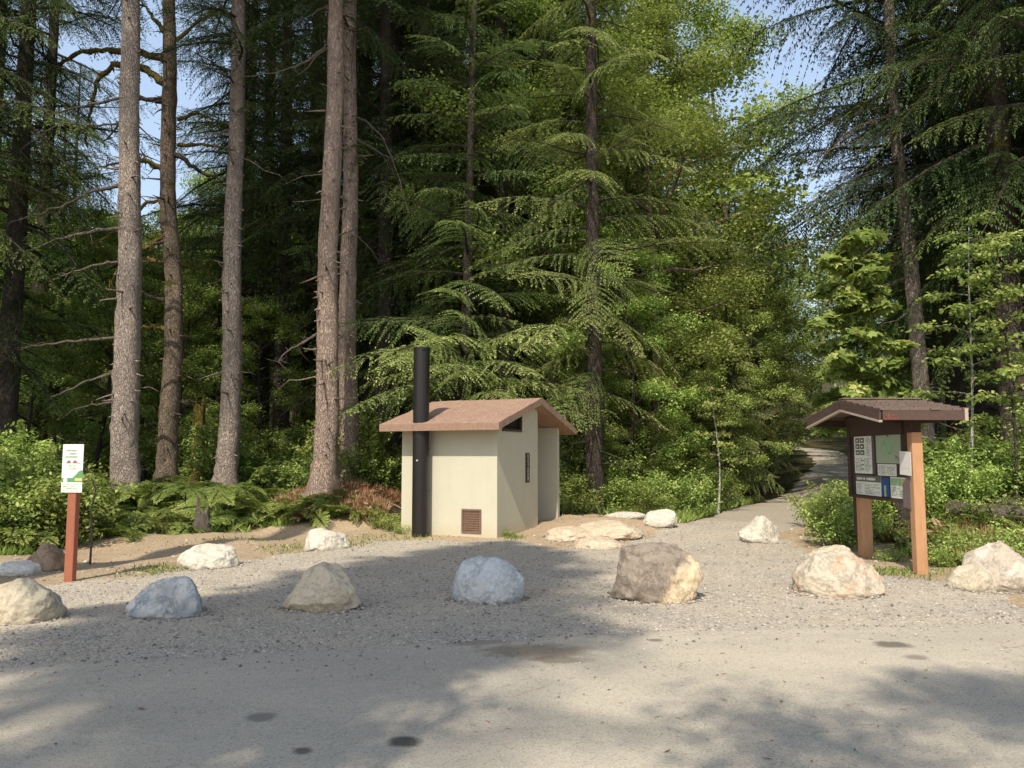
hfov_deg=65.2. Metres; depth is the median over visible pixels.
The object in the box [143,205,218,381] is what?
alder tree
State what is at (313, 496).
fern
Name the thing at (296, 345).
alder tree
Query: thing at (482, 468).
restroom
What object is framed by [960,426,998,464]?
shrub
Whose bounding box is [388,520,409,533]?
shrub
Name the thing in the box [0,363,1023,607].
ground
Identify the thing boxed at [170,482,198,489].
fern
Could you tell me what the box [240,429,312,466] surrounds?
shrub
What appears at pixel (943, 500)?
shrub
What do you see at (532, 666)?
needle litter
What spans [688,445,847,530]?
path
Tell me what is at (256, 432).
shrub
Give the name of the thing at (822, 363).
maple tree
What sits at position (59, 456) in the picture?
shrub
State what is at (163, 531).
fern
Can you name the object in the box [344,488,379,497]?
fern
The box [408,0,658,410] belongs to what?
hemlock tree
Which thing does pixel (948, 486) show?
shrub
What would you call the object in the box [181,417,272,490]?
shrub
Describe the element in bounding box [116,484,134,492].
fern
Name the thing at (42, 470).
shrub
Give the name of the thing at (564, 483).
shrub
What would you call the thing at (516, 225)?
hemlock tree
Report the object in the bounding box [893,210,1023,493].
alder sapling
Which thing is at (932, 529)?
fern
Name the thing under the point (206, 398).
alder tree
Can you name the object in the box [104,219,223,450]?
maple tree
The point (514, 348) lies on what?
hemlock tree
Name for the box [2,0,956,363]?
sky
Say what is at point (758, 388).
alder tree
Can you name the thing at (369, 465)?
shrub
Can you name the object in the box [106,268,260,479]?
alder tree
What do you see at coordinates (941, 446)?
shrub
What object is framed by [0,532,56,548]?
fern
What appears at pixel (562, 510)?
shrub
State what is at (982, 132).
spruce tree
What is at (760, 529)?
boulder
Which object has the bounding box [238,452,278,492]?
shrub
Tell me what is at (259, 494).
fern
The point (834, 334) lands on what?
maple tree
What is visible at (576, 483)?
shrub
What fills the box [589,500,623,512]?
shrub
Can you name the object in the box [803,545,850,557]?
boulder
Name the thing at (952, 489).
shrub
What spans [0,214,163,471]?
alder tree
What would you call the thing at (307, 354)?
hemlock tree
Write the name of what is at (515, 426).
window
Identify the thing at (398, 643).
gravel
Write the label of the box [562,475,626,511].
shrub
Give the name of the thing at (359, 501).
fern
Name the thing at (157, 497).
fern
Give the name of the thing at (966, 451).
shrub
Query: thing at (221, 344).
alder tree
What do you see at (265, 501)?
fern
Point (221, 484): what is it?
fern
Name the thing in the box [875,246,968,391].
alder tree
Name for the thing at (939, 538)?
fern
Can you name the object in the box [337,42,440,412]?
hemlock tree
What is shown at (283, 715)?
parking area
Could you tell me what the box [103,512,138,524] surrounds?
fern
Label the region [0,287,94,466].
alder tree
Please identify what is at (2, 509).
shrub
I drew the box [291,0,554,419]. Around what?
hemlock tree
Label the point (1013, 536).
shrub
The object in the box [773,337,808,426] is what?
alder tree
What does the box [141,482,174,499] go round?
fern
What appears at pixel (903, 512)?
tree stump
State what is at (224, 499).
fern
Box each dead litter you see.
[271,480,401,523]
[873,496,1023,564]
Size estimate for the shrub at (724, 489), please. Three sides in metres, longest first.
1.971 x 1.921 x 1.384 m
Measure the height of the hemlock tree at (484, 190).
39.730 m
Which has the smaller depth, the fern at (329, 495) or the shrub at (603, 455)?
the fern at (329, 495)
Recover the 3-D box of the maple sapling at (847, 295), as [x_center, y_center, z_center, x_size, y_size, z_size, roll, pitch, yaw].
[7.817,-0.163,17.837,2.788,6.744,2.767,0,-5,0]
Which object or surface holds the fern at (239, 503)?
on the ground at (118, 551)
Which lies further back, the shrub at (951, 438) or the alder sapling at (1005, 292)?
the shrub at (951, 438)
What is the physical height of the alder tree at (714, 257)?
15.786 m
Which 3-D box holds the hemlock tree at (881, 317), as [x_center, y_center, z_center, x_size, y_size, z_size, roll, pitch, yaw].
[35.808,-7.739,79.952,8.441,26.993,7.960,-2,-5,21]
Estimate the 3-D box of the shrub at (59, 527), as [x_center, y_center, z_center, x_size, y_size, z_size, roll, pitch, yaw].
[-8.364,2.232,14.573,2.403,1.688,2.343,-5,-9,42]
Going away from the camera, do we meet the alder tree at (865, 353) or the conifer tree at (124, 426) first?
the conifer tree at (124, 426)
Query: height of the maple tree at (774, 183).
19.293 m
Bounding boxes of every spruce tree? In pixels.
[726,0,1023,455]
[912,0,1023,241]
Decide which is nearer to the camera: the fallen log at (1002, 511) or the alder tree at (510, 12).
the fallen log at (1002, 511)
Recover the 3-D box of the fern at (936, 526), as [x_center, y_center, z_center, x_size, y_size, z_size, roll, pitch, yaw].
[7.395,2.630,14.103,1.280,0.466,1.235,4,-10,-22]
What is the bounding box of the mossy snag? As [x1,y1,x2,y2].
[189,395,205,482]
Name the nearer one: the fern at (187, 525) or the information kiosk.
the information kiosk
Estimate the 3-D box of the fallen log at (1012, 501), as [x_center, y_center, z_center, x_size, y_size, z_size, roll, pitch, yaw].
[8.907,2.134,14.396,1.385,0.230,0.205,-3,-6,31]
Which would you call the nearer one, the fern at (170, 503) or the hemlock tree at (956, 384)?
the fern at (170, 503)
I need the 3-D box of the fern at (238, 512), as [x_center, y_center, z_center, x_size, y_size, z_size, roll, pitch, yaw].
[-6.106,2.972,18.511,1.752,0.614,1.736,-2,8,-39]
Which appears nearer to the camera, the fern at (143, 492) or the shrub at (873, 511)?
the shrub at (873, 511)
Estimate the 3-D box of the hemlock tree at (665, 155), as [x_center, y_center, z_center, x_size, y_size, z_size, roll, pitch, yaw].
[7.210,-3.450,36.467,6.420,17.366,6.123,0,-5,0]
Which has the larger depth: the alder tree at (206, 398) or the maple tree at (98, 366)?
the maple tree at (98, 366)
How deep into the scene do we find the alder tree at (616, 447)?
23.20 m
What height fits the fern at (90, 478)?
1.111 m
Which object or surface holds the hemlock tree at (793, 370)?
on the ground at (118, 551)
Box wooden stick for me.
[89,477,96,564]
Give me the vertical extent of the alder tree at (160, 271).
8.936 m
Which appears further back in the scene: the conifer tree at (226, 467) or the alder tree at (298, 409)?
the alder tree at (298, 409)
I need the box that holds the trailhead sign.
[61,444,83,581]
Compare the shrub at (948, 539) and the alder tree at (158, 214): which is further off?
the alder tree at (158, 214)
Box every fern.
[0,527,63,547]
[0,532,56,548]
[53,472,103,494]
[80,510,159,543]
[81,476,109,500]
[89,506,119,519]
[96,489,175,502]
[97,496,120,523]
[102,496,181,512]
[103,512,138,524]
[104,505,170,528]
[106,484,194,504]
[107,482,147,492]
[110,487,186,510]
[110,502,158,517]
[110,509,180,534]
[111,497,176,515]
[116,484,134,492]
[120,513,192,534]
[123,492,190,511]
[125,513,188,530]
[136,483,205,510]
[141,477,177,492]
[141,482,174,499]
[154,504,195,521]
[154,504,237,534]
[155,512,212,533]
[156,475,192,488]
[157,501,201,512]
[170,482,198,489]
[170,485,258,519]
[175,490,241,519]
[177,485,210,494]
[191,480,219,491]
[191,482,228,507]
[197,483,235,495]
[201,491,240,510]
[202,503,249,511]
[215,483,264,507]
[219,494,293,511]
[223,500,277,522]
[226,485,287,499]
[228,481,273,506]
[228,498,270,514]
[230,488,270,510]
[231,506,277,529]
[249,504,310,528]
[270,494,359,527]
[271,494,319,516]
[281,502,336,523]
[283,494,313,500]
[283,507,312,519]
[290,501,358,518]
[291,494,343,510]
[291,509,318,522]
[316,489,361,501]
[335,500,395,522]
[342,503,380,518]
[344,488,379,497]
[358,497,373,508]
[873,521,950,544]
[890,520,971,535]
[896,525,950,539]
[896,530,969,547]
[909,544,966,558]
[926,515,979,528]
[927,518,956,540]
[928,546,976,567]
[956,510,1023,529]
[988,528,1023,540]
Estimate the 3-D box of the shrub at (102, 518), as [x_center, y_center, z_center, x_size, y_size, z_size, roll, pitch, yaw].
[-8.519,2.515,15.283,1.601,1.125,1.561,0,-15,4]
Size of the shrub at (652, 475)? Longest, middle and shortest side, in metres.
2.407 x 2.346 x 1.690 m
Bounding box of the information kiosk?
[806,398,968,574]
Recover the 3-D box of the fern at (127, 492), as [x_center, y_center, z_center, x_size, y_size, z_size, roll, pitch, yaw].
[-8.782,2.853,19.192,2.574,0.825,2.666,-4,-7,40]
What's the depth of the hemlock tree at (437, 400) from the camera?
30.94 m
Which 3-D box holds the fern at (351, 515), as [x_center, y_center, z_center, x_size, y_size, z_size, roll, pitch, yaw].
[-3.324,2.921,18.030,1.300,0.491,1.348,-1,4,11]
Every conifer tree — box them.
[7,0,244,495]
[35,0,283,489]
[113,0,343,489]
[227,0,479,497]
[267,0,442,483]
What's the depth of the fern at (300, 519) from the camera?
17.67 m
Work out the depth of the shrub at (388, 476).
22.31 m
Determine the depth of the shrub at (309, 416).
28.47 m
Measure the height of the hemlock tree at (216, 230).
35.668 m
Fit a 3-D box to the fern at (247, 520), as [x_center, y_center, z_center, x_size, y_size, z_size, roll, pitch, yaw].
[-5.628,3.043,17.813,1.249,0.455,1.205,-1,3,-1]
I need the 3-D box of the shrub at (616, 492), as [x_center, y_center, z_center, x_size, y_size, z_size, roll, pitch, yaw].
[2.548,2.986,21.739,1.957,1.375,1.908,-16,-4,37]
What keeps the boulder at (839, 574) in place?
on the gravel area at (268, 632)
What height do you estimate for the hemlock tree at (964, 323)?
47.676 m
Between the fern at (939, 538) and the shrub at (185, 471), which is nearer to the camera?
the fern at (939, 538)
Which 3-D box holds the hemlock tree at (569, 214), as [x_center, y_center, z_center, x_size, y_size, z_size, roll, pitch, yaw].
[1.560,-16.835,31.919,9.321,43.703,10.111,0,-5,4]
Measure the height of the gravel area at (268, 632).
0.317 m
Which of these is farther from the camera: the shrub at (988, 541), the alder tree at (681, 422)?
the alder tree at (681, 422)
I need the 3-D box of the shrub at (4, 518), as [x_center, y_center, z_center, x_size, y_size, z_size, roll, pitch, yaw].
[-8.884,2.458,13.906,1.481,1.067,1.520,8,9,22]
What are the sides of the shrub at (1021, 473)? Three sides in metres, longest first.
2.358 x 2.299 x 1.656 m
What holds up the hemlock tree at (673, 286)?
on the ground at (118, 551)
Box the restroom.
[379,347,575,537]
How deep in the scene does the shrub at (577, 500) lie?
20.86 m
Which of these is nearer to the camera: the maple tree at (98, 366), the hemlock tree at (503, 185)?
the hemlock tree at (503, 185)
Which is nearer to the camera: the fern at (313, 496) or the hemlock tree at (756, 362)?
the fern at (313, 496)
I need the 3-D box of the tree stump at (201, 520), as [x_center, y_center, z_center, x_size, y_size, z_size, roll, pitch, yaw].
[-6.530,2.788,16.826,0.535,0.889,0.527,0,-5,0]
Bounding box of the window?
[502,416,521,431]
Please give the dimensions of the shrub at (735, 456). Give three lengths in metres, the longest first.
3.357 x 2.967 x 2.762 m
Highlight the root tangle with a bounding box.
[334,488,400,513]
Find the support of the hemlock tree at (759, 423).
on the ground at (118, 551)
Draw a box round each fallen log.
[945,501,1023,523]
[965,496,1023,505]
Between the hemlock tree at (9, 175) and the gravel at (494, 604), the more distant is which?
the hemlock tree at (9, 175)
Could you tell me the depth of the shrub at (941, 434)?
31.34 m
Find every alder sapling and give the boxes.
[686,363,752,513]
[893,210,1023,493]
[945,229,1023,499]
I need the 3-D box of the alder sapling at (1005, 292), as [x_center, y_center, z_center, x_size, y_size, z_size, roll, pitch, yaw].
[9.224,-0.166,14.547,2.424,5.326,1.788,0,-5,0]
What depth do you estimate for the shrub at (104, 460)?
32.00 m
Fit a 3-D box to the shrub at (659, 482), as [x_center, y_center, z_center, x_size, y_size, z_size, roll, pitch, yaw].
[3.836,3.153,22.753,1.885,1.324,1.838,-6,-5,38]
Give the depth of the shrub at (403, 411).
33.49 m
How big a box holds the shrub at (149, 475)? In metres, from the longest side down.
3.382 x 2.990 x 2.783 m
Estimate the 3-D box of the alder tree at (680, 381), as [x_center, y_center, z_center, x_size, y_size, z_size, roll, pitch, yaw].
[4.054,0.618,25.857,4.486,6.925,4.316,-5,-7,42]
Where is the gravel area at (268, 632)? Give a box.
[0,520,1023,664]
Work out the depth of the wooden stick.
12.10 m
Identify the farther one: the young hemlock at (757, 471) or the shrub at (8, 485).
the young hemlock at (757, 471)
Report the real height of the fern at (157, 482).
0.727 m
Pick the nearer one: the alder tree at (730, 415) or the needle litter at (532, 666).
the needle litter at (532, 666)
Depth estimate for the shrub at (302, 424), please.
28.82 m
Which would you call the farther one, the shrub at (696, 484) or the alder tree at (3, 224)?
the alder tree at (3, 224)
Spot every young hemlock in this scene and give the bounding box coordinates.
[664,209,773,499]
[678,283,784,503]
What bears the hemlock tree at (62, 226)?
on the ground at (118, 551)
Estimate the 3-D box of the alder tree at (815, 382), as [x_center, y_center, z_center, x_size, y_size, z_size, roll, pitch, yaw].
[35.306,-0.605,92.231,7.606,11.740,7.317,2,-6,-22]
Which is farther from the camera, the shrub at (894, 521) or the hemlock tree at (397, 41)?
the hemlock tree at (397, 41)
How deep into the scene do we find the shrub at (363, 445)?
21.30 m
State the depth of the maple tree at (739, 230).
35.13 m
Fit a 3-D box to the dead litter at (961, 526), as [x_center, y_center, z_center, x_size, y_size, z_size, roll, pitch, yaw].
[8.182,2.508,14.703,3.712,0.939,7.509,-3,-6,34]
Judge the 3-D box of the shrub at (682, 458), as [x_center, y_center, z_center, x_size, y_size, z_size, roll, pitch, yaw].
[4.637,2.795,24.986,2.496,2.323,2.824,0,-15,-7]
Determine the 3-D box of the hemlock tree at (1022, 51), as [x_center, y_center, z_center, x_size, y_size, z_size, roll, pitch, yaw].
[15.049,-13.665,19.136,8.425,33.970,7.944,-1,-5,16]
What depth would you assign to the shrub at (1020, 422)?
16.98 m
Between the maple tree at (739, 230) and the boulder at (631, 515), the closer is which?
the boulder at (631, 515)
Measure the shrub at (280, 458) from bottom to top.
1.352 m
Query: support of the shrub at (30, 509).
on the ground at (118, 551)
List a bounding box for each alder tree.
[0,187,99,410]
[0,205,49,411]
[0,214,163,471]
[0,220,163,474]
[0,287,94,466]
[18,199,199,486]
[18,263,108,465]
[52,210,196,483]
[63,251,221,487]
[68,211,221,425]
[86,229,197,401]
[104,304,215,434]
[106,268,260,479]
[140,238,274,429]
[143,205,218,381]
[151,209,221,395]
[158,166,296,398]
[184,228,301,417]
[205,294,315,458]
[269,230,338,424]
[270,212,338,411]
[289,263,374,424]
[389,0,697,480]
[510,0,774,473]
[520,0,810,447]
[539,221,718,481]
[548,315,637,482]
[566,0,815,359]
[567,296,701,469]
[578,262,710,444]
[602,359,684,482]
[633,318,753,471]
[650,0,867,374]
[655,197,769,410]
[661,279,790,450]
[682,161,825,482]
[685,311,810,498]
[692,185,810,367]
[704,277,826,494]
[736,253,811,470]
[742,290,821,463]
[764,222,824,430]
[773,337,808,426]
[788,330,840,413]
[818,219,898,390]
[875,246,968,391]
[959,57,1023,212]
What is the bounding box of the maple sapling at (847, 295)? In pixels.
[801,227,939,441]
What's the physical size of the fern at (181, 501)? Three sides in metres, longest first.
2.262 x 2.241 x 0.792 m
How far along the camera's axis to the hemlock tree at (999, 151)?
19.80 m
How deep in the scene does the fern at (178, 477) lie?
20.20 m
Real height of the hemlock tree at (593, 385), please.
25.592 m
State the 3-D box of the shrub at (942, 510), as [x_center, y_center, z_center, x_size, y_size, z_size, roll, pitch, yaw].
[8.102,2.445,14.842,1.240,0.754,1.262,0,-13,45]
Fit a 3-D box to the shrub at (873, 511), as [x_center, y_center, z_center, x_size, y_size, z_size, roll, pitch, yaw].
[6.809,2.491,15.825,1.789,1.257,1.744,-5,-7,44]
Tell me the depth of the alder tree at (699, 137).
24.34 m
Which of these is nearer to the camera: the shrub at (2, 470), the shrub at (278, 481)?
the shrub at (2, 470)
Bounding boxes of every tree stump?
[183,494,191,521]
[190,496,210,533]
[893,502,927,531]
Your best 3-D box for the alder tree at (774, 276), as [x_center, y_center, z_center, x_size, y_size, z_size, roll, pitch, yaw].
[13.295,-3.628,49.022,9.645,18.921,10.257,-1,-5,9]
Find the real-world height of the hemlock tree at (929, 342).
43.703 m
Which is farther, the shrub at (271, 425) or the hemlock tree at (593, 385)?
the shrub at (271, 425)
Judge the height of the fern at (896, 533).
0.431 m
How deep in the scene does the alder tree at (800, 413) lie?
44.32 m
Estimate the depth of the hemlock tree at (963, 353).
48.36 m
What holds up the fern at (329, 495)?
on the ground at (118, 551)
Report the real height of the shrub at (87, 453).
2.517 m
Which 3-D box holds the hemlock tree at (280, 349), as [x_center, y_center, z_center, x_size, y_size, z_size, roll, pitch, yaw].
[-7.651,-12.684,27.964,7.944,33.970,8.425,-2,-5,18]
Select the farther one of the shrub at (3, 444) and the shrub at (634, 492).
the shrub at (634, 492)
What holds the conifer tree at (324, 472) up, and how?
on the ground at (118, 551)
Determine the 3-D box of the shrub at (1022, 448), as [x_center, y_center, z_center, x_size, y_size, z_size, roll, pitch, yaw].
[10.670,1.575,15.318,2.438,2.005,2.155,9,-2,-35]
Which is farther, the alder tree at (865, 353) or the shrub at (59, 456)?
the alder tree at (865, 353)
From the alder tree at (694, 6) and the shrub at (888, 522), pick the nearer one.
the shrub at (888, 522)
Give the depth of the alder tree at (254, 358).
40.17 m
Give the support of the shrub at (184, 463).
on the ground at (118, 551)
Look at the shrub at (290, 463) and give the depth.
23.68 m
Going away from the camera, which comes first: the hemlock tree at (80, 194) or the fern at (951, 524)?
the fern at (951, 524)
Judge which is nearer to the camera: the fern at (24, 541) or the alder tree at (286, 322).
the fern at (24, 541)
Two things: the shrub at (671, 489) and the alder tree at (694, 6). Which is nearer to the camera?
the shrub at (671, 489)
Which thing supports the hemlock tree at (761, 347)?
on the ground at (118, 551)
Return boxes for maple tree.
[49,254,151,408]
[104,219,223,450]
[528,69,793,426]
[549,7,836,401]
[776,255,880,438]
[785,177,970,395]
[811,247,964,403]
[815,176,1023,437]
[830,245,970,390]
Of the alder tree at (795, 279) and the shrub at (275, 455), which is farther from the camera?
the alder tree at (795, 279)
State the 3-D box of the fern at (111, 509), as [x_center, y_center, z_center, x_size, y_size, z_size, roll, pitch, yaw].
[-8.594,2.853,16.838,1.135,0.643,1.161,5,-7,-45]
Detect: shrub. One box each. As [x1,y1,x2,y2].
[0,419,62,487]
[0,441,35,482]
[0,443,107,533]
[0,449,137,538]
[0,457,19,486]
[0,461,122,542]
[0,467,30,522]
[0,476,66,544]
[0,484,39,522]
[0,494,55,542]
[0,501,14,535]
[17,422,64,454]
[40,493,112,533]
[49,439,87,472]
[57,407,157,484]
[80,441,95,471]
[139,394,249,481]
[139,425,157,481]
[178,421,244,478]
[178,444,190,478]
[178,456,211,483]
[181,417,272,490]
[215,425,277,454]
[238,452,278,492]
[238,455,275,494]
[240,419,313,469]
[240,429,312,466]
[242,448,291,489]
[243,411,304,455]
[254,461,308,498]
[263,403,315,453]
[269,456,308,485]
[276,451,311,492]
[278,449,312,481]
[286,403,393,477]
[288,455,311,491]
[295,399,375,449]
[338,427,394,484]
[338,440,400,488]
[365,506,399,529]
[370,453,400,485]
[372,400,409,440]
[375,514,400,530]
[376,452,401,491]
[378,443,401,491]
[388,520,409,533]
[390,479,401,496]
[392,447,401,479]
[501,527,515,536]
[559,426,649,498]
[559,466,592,507]
[559,469,609,508]
[559,489,589,514]
[559,489,604,514]
[559,493,596,511]
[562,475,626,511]
[568,437,621,473]
[582,467,642,509]
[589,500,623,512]
[604,440,685,482]
[607,476,642,507]
[616,474,667,507]
[617,504,640,511]
[619,456,688,501]
[622,480,681,514]
[624,471,689,509]
[626,472,681,507]
[631,438,699,480]
[636,427,709,471]
[638,467,721,515]
[648,454,715,483]
[665,464,730,507]
[667,470,724,506]
[681,433,756,496]
[686,471,726,503]
[691,466,745,504]
[699,458,751,498]
[709,437,752,477]
[714,473,749,504]
[751,413,808,469]
[785,480,845,525]
[788,484,852,536]
[794,490,885,548]
[798,480,898,545]
[804,478,895,528]
[872,544,911,561]
[874,500,894,517]
[876,510,909,528]
[878,508,939,526]
[881,506,895,528]
[887,450,994,519]
[889,520,940,535]
[891,497,969,521]
[892,520,991,563]
[910,539,956,556]
[922,434,964,456]
[922,439,952,470]
[923,438,1012,497]
[924,437,1013,522]
[925,465,1001,506]
[925,500,969,519]
[927,546,965,567]
[931,431,1020,495]
[931,490,990,520]
[934,541,977,559]
[935,425,969,444]
[937,522,1023,555]
[944,490,1023,524]
[946,415,1010,463]
[960,407,1023,495]
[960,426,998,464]
[967,459,1014,497]
[976,459,1023,497]
[983,441,1023,504]
[986,516,1023,546]
[988,483,1022,504]
[1004,427,1023,464]
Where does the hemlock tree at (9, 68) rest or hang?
on the ground at (118, 551)
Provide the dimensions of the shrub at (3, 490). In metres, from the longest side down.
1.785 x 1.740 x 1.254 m
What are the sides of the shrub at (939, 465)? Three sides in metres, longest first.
2.169 x 2.114 x 1.523 m
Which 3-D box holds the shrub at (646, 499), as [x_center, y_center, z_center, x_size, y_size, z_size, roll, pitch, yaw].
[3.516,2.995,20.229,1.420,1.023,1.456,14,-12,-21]
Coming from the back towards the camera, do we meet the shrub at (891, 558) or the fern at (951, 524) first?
the fern at (951, 524)
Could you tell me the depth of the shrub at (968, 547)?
11.91 m
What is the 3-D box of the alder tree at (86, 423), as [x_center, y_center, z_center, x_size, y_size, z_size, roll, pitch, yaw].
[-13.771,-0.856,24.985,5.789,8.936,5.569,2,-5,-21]
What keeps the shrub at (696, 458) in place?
on the ground at (118, 551)
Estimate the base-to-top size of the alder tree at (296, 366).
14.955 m
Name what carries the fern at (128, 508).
on the ground at (118, 551)
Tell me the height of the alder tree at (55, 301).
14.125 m
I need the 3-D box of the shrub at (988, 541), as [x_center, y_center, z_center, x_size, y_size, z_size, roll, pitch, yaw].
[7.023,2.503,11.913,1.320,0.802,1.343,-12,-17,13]
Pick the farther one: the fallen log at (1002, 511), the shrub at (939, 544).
the fallen log at (1002, 511)
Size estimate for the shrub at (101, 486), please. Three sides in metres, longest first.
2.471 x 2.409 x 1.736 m
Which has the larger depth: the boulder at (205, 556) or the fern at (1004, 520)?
the fern at (1004, 520)
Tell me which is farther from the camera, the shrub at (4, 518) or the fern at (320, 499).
the fern at (320, 499)
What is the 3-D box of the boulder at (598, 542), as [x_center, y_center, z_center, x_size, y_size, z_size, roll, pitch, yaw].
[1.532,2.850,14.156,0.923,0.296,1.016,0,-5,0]
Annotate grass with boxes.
[0,500,389,555]
[107,531,959,580]
[560,483,848,522]
[873,504,1023,565]
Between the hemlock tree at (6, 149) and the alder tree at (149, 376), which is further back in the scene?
the hemlock tree at (6, 149)
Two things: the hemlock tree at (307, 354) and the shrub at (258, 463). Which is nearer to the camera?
the shrub at (258, 463)
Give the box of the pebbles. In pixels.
[14,514,1023,603]
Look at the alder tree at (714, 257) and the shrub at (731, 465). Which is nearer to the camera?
the shrub at (731, 465)
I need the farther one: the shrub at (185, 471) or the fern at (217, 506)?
the shrub at (185, 471)
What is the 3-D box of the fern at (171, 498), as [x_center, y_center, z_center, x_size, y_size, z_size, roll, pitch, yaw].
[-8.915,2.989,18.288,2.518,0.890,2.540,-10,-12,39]
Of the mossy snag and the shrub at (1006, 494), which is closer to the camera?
the shrub at (1006, 494)
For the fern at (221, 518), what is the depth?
17.23 m
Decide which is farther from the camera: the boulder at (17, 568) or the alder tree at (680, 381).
the alder tree at (680, 381)
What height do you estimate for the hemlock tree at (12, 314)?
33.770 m
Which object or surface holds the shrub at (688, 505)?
on the ground at (118, 551)
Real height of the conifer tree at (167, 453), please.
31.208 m
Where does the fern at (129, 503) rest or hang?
on the ground at (118, 551)
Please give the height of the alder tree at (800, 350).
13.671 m
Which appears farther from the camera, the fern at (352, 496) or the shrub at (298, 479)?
the shrub at (298, 479)
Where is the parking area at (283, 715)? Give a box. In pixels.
[0,623,1023,767]
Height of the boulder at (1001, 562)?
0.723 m
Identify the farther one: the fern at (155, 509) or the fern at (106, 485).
the fern at (106, 485)
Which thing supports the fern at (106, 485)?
on the ground at (118, 551)
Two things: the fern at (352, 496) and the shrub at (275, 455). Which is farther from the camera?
the shrub at (275, 455)
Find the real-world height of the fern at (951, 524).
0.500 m
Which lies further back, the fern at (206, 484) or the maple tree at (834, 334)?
the maple tree at (834, 334)
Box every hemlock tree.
[0,0,108,419]
[0,0,118,395]
[0,0,156,475]
[0,0,187,464]
[0,80,41,231]
[1,41,38,391]
[26,99,107,444]
[49,63,113,451]
[141,0,321,422]
[142,0,379,458]
[148,0,324,444]
[149,2,340,432]
[181,0,408,450]
[211,0,439,429]
[219,0,455,435]
[245,0,510,484]
[256,0,523,452]
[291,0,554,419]
[299,1,528,401]
[313,0,618,440]
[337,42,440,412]
[370,0,614,400]
[373,0,633,399]
[373,1,578,401]
[374,0,524,412]
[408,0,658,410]
[434,1,671,445]
[446,2,615,397]
[451,0,679,476]
[465,0,741,515]
[509,0,694,468]
[568,69,715,454]
[611,145,721,431]
[694,161,800,492]
[720,173,819,489]
[733,167,798,438]
[779,262,817,428]
[793,0,1023,446]
[805,0,1023,439]
[805,3,1023,442]
[820,0,1023,495]
[834,0,1023,363]
[834,179,903,384]
[848,0,1023,400]
[939,96,1009,390]
[949,0,1023,204]
[953,0,1023,321]
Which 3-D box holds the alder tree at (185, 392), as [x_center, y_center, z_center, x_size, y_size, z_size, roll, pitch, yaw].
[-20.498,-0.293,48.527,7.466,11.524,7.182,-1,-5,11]
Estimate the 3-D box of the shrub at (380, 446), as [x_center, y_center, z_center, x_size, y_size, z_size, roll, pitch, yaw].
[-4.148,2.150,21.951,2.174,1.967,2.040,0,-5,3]
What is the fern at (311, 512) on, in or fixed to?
on the ground at (118, 551)
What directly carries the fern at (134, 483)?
on the ground at (118, 551)
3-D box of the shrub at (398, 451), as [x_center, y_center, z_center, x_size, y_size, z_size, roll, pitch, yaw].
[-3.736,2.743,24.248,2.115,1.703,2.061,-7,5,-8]
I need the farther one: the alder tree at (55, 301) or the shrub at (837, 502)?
the alder tree at (55, 301)
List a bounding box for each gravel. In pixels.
[0,515,1023,626]
[0,621,1023,701]
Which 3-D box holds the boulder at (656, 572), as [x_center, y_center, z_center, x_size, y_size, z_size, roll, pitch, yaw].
[1.622,2.186,9.014,1.035,0.812,0.828,0,-5,0]
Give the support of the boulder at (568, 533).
on the ground at (118, 551)
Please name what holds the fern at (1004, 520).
on the ground at (118, 551)
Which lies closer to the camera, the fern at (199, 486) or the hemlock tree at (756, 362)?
the fern at (199, 486)
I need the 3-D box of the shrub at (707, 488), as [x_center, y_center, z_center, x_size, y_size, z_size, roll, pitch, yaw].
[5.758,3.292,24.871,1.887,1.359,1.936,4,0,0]
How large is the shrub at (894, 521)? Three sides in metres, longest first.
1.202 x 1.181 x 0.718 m
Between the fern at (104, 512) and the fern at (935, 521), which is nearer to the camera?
the fern at (935, 521)
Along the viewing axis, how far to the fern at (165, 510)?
17.09 m
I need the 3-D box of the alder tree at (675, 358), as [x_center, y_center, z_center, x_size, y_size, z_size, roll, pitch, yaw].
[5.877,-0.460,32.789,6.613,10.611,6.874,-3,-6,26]
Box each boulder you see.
[0,560,43,576]
[0,578,67,624]
[27,542,64,572]
[125,576,202,618]
[177,543,239,569]
[283,562,360,612]
[303,528,349,551]
[452,555,524,604]
[545,526,592,541]
[573,536,623,549]
[578,520,643,540]
[604,511,644,518]
[610,542,703,603]
[642,509,676,527]
[738,515,779,543]
[792,550,885,598]
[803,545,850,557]
[946,564,996,592]
[961,540,1023,592]
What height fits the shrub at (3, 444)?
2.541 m
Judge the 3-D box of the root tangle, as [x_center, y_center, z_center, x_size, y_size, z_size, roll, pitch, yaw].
[-3.880,2.861,18.886,3.765,0.746,1.805,0,-5,0]
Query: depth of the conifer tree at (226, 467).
22.25 m
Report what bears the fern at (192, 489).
on the ground at (118, 551)
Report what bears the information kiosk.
on the ground at (118, 551)
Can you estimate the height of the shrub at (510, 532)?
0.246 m
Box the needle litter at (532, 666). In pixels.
[0,540,1020,762]
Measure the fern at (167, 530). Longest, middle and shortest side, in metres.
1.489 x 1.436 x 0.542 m
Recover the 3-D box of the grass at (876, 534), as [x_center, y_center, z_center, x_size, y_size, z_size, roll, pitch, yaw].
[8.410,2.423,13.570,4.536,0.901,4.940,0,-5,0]
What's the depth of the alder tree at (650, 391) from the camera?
22.65 m
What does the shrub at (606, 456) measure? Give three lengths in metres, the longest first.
3.095 x 2.736 x 2.546 m
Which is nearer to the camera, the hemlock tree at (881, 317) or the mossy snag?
the mossy snag
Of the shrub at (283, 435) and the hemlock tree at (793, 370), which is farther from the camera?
the hemlock tree at (793, 370)
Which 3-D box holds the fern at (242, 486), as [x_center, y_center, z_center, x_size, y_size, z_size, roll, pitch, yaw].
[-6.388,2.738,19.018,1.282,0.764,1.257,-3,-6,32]
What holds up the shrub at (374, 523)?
on the ground at (118, 551)

